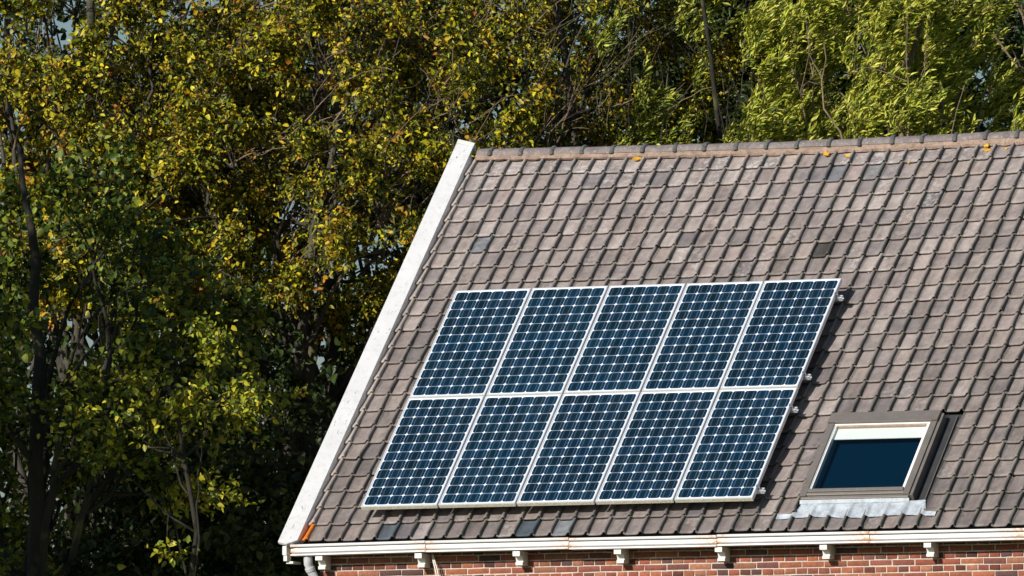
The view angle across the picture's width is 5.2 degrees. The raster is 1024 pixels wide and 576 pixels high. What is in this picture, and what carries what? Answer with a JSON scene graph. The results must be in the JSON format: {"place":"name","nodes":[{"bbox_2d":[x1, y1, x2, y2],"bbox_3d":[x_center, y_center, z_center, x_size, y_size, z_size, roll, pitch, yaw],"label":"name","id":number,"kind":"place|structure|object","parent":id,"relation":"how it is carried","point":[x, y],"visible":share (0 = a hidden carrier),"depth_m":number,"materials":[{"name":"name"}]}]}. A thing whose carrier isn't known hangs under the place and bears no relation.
{"place":"outdoors","nodes":[
{"label":"outdoors","id":0,"kind":"place"},
{"bbox_2d":[0,0,1022,562],"label":"sky","id":1,"kind":"structure","parent":0,"point":[67,25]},
{"label":"ground","id":2,"kind":"structure","parent":0,"visible":0},
{"bbox_2d":[0,0,261,552],"bbox_3d":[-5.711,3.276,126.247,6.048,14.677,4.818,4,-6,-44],"label":"broadleaf tree","id":3,"kind":"object","parent":2,"relation":"on","point":[5,135],"visible":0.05,"depth_m":126.10,"materials":[{"name":"green plant"}]},
{"bbox_2d":[0,123,281,575],"bbox_3d":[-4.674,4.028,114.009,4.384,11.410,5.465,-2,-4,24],"label":"linden tree","id":4,"kind":"object","parent":2,"relation":"on","point":[103,226],"visible":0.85,"depth_m":114.26,"materials":[{"name":"green plant"}]},
{"bbox_2d":[16,308,315,575],"bbox_3d":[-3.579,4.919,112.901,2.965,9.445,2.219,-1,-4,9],"label":"young linden tree","id":5,"kind":"object","parent":2,"relation":"on","point":[134,384],"visible":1,"depth_m":113.12,"materials":[{"name":"green plant"}]},
{"bbox_2d":[0,333,331,575],"bbox_3d":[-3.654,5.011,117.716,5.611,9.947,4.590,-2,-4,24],"label":"broadleaf tree","id":6,"kind":"object","parent":2,"relation":"on","point":[65,544],"visible":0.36,"depth_m":116.88,"materials":[{"name":"green plant"}]},
{"bbox_2d":[0,0,339,506],"bbox_3d":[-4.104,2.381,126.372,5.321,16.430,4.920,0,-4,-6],"label":"broadleaf tree","id":7,"kind":"object","parent":2,"relation":"on","point":[79,6],"visible":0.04,"depth_m":126.93,"materials":[{"name":"green plant"}]},
{"bbox_2d":[49,369,318,570],"bbox_3d":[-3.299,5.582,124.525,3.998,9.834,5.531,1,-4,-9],"label":"broadleaf tree","id":8,"kind":"object","parent":2,"relation":"on","point":[51,543],"depth_m":124.90,"materials":[{"name":"green plant"}]},
{"bbox_2d":[13,245,355,575],"bbox_3d":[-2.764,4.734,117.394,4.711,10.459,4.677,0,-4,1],"label":"broadleaf tree","id":9,"kind":"object","parent":2,"relation":"on","point":[287,493],"visible":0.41,"depth_m":116.64,"materials":[{"name":"green plant"}]},
{"bbox_2d":[0,0,406,574],"bbox_3d":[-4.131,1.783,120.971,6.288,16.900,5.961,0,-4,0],"label":"oak tree","id":10,"kind":"object","parent":2,"relation":"on","point":[13,85],"visible":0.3,"depth_m":119.52,"materials":[{"name":"green plant"}]},
{"bbox_2d":[11,245,410,575],"bbox_3d":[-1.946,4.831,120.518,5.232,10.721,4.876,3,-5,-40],"label":"broadleaf tree","id":11,"kind":"object","parent":2,"relation":"on","point":[338,378],"visible":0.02,"depth_m":120.57,"materials":[{"name":"green plant"}]},
{"bbox_2d":[7,0,674,572],"bbox_3d":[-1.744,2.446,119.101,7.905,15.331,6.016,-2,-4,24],"label":"hornbeam tree","id":12,"kind":"object","parent":2,"relation":"on","point":[209,118],"visible":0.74,"depth_m":118.27,"materials":[{"name":"green plant"}]},
{"bbox_2d":[241,0,676,423],"bbox_3d":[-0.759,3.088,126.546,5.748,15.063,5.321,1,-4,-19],"label":"broadleaf tree","id":13,"kind":"object","parent":2,"relation":"on","point":[487,106],"visible":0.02,"depth_m":126.01,"materials":[{"name":"green plant"}]},
{"bbox_2d":[326,0,782,265],"bbox_3d":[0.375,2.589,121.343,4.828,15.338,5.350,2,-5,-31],"label":"beech tree","id":14,"kind":"object","parent":2,"relation":"on","point":[604,119],"visible":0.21,"depth_m":121.60,"materials":[{"name":"green plant"}]},
{"bbox_2d":[314,0,797,247],"bbox_3d":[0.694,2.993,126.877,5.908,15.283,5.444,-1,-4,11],"label":"broadleaf tree","id":15,"kind":"object","parent":2,"relation":"on","point":[638,71],"visible":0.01,"depth_m":125.57,"materials":[{"name":"green plant"}]},
{"bbox_2d":[278,129,1023,575],"bbox_3d":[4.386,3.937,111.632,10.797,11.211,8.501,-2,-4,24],"label":"brick house","id":16,"kind":"structure","parent":2,"relation":"on","point":[898,449],"depth_m":110.36,"materials":[{"name":"ceramic"}]},
{"bbox_2d":[363,484,765,497],"bbox_3d":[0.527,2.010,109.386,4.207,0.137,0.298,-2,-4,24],"label":"mounting rail","id":17,"kind":"object","parent":16,"relation":"attached to","point":[761,490],"visible":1,"depth_m":108.45,"materials":[{"name":"metal"}]},
{"bbox_2d":[361,396,484,509],"bbox_3d":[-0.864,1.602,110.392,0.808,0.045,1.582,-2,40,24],"label":"solar panel","id":18,"kind":"object","parent":17,"relation":"attached to","point":[422,453],"visible":1,"depth_m":110.36,"materials":[{"name":"glass"}]},
{"bbox_2d":[438,394,561,507],"bbox_3d":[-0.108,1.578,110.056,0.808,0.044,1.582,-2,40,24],"label":"solar panel","id":19,"kind":"object","parent":17,"relation":"attached to","point":[499,452],"visible":1,"depth_m":110.02,"materials":[{"name":"glass"}]},
{"bbox_2d":[517,392,639,505],"bbox_3d":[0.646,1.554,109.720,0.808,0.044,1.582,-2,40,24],"label":"solar panel","id":20,"kind":"object","parent":17,"relation":"attached to","point":[578,449],"visible":1,"depth_m":109.69,"materials":[{"name":"glass"}]},
{"bbox_2d":[595,390,718,504],"bbox_3d":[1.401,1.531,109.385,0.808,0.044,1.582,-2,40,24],"label":"solar panel","id":21,"kind":"object","parent":17,"relation":"attached to","point":[653,455],"visible":1,"depth_m":109.35,"materials":[{"name":"glass"}]},
{"bbox_2d":[675,387,797,502],"bbox_3d":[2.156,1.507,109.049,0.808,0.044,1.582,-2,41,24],"label":"solar panel","id":22,"kind":"object","parent":17,"relation":"attached to","point":[736,446],"visible":1,"depth_m":109.01,"materials":[{"name":"glass"}]},
{"bbox_2d":[398,403,797,418],"bbox_3d":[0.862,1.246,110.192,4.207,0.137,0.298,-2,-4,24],"label":"mounting rail","id":23,"kind":"object","parent":16,"relation":"attached to","point":[793,409],"visible":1,"depth_m":109.26,"materials":[{"name":"metal"}]},
{"bbox_2d":[412,371,811,386],"bbox_3d":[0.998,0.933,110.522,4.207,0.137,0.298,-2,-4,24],"label":"mounting rail","id":24,"kind":"object","parent":16,"relation":"attached to","point":[807,376],"visible":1,"depth_m":109.59,"materials":[{"name":"metal"}]},
{"bbox_2d":[409,288,531,397],"bbox_3d":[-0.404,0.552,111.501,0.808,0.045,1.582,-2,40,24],"label":"solar panel","id":25,"kind":"object","parent":24,"relation":"attached to","point":[470,343],"visible":1,"depth_m":111.48,"materials":[{"name":"glass"}]},
{"bbox_2d":[486,286,608,395],"bbox_3d":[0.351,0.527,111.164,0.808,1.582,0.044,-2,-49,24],"label":"solar panel","id":26,"kind":"object","parent":24,"relation":"attached to","point":[547,341],"visible":1,"depth_m":111.14,"materials":[{"name":"glass"}]},
{"bbox_2d":[564,283,685,393],"bbox_3d":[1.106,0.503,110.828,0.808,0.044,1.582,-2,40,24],"label":"solar panel","id":27,"kind":"object","parent":24,"relation":"attached to","point":[625,338],"visible":1,"depth_m":110.81,"materials":[{"name":"glass"}]},
{"bbox_2d":[642,281,763,391],"bbox_3d":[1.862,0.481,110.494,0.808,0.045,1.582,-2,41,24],"label":"solar panel","id":28,"kind":"object","parent":24,"relation":"attached to","point":[702,337],"visible":1,"depth_m":110.47,"materials":[{"name":"glass"}]},
{"bbox_2d":[720,278,841,389],"bbox_3d":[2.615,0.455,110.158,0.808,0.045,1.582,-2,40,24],"label":"solar panel","id":29,"kind":"object","parent":24,"relation":"attached to","point":[781,335],"visible":1,"depth_m":110.13,"materials":[{"name":"glass"}]},
{"bbox_2d":[447,292,843,307],"bbox_3d":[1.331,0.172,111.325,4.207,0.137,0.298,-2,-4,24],"label":"mounting rail","id":30,"kind":"object","parent":16,"relation":"attached to","point":[839,297],"visible":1,"depth_m":110.39,"materials":[{"name":"metal"}]},
{"bbox_2d":[578,0,883,145],"bbox_3d":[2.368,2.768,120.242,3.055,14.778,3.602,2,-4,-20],"label":"willow tree","id":31,"kind":"object","parent":2,"relation":"on","point":[697,21],"visible":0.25,"depth_m":120.84,"materials":[{"name":"green plant"}]},
{"bbox_2d":[583,0,1023,144],"bbox_3d":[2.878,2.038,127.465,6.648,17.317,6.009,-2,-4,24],"label":"broadleaf tree","id":32,"kind":"object","parent":2,"relation":"on","point":[1011,31],"visible":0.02,"depth_m":126.74,"materials":[{"name":"green plant"}]},
{"bbox_2d":[623,0,1023,136],"bbox_3d":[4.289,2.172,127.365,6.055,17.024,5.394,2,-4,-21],"label":"broadleaf tree","id":33,"kind":"object","parent":2,"relation":"on","point":[970,84],"visible":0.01,"depth_m":126.16,"materials":[{"name":"green plant"}]},
{"bbox_2d":[719,0,1023,142],"bbox_3d":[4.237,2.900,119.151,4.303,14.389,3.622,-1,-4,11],"label":"willow tree","id":34,"kind":"object","parent":2,"relation":"on","point":[814,43],"visible":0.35,"depth_m":119.36,"materials":[{"name":"green plant"}]},
{"bbox_2d":[789,0,1023,136],"bbox_3d":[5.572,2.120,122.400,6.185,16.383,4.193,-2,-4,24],"label":"willow tree","id":35,"kind":"object","parent":2,"relation":"on","point":[999,73],"visible":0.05,"depth_m":122.24,"materials":[{"name":"green plant"}]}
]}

